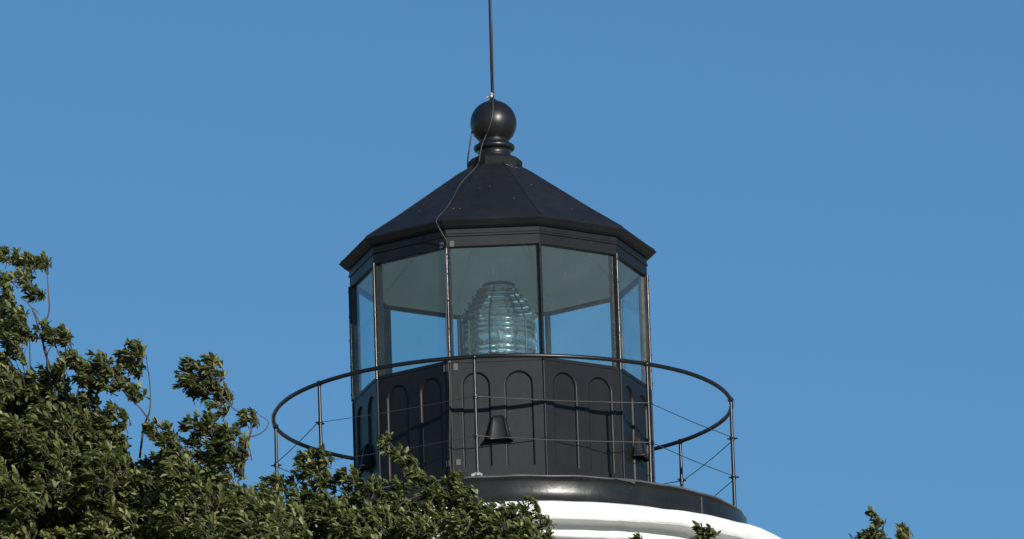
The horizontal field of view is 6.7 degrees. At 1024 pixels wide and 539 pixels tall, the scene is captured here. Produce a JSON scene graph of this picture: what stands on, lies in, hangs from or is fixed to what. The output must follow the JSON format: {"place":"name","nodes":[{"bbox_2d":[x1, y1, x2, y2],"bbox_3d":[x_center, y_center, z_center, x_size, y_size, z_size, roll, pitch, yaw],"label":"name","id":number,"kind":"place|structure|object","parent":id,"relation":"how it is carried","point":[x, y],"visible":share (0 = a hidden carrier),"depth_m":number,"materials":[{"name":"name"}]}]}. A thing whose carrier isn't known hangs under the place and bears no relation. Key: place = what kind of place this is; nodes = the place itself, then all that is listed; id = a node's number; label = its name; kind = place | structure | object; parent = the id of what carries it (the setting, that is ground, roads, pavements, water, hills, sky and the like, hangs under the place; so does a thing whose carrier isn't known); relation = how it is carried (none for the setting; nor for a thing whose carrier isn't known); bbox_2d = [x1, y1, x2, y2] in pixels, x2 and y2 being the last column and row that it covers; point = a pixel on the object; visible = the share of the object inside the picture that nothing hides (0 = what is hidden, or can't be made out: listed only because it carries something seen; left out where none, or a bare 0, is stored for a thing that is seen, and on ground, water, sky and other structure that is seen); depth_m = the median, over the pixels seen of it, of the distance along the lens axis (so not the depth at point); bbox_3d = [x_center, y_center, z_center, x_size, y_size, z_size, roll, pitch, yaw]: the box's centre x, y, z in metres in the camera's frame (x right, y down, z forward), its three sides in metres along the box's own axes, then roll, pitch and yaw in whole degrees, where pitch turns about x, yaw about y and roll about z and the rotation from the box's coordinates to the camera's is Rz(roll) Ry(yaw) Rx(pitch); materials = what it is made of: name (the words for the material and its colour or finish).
{"place":"outdoors","nodes":[
{"label":"outdoors","id":0,"kind":"place"},
{"bbox_2d":[0,0,1023,538],"label":"sky","id":1,"kind":"structure","parent":0,"point":[827,195],"materials":[{"name":"blue"}]},
{"label":"ground","id":2,"kind":"structure","parent":0,"visible":0},
{"bbox_2d":[0,246,312,538],"bbox_3d":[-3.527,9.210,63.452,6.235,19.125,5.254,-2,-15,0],"label":"leafy tree","id":3,"kind":"object","parent":2,"relation":"on","point":[70,468],"visible":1,"depth_m":64.86,"materials":[{"name":"green plant"}]},
{"bbox_2d":[249,431,556,538],"bbox_3d":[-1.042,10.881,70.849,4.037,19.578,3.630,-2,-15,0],"label":"leafy tree","id":4,"kind":"object","parent":2,"relation":"on","point":[358,514],"visible":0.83,"depth_m":72.95,"materials":[{"name":"green plant"}]},
{"bbox_2d":[312,474,780,538],"bbox_3d":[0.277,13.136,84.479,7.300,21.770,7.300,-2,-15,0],"label":"lighthouse tower","id":5,"kind":"structure","parent":2,"relation":"on","point":[582,507],"depth_m":84.97,"materials":[{"name":"white paint"}]},
{"bbox_2d":[339,100,655,490],"bbox_3d":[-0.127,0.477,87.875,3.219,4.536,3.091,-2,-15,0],"label":"lantern room","id":6,"kind":"object","parent":5,"relation":"on","point":[547,248],"visible":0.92,"depth_m":86.86,"materials":[{"name":"black paint"}]},
{"bbox_2d":[436,0,493,471],"bbox_3d":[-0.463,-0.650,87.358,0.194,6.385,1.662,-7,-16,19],"label":"lightning cable","id":7,"kind":"object","parent":6,"relation":"attached to","point":[458,461],"visible":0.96,"depth_m":86.53,"materials":[{"name":"metal"}]},
{"bbox_2d":[467,131,472,165],"bbox_3d":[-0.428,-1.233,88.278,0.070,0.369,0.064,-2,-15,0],"label":"loose wire","id":8,"kind":"object","parent":6,"relation":"hanging from","point":[469,148],"visible":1,"depth_m":88.25,"materials":[{"name":"grey metal"}]},
{"bbox_2d":[486,0,495,100],"bbox_3d":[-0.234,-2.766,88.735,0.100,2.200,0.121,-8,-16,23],"label":"lightning rod","id":9,"kind":"object","parent":6,"relation":"on","point":[490,96],"visible":1,"depth_m":88.56,"materials":[{"name":"black paint"}]},
{"bbox_2d":[460,281,537,358],"bbox_3d":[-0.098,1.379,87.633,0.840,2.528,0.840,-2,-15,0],"label":"lighthouse lens","id":10,"kind":"object","parent":6,"relation":"on","point":[502,327],"visible":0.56,"depth_m":87.57,"materials":[{"name":"clear glass"}]},
{"bbox_2d":[271,353,738,506],"bbox_3d":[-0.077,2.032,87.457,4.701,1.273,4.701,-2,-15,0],"label":"gallery railing","id":11,"kind":"object","parent":5,"relation":"on","point":[476,436],"visible":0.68,"depth_m":85.89,"materials":[{"name":"metal"}]},
{"bbox_2d":[628,520,720,538],"bbox_3d":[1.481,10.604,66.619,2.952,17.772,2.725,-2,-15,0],"label":"leafy tree","id":12,"kind":"object","parent":2,"relation":"on","point":[707,532],"visible":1,"depth_m":68.72,"materials":[{"name":"green plant"}]},
{"bbox_2d":[848,506,913,538],"bbox_3d":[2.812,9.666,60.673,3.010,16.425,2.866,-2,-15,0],"label":"leafy tree","id":13,"kind":"object","parent":2,"relation":"on","point":[902,530],"visible":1,"depth_m":62.59,"materials":[{"name":"green plant"}]}
]}

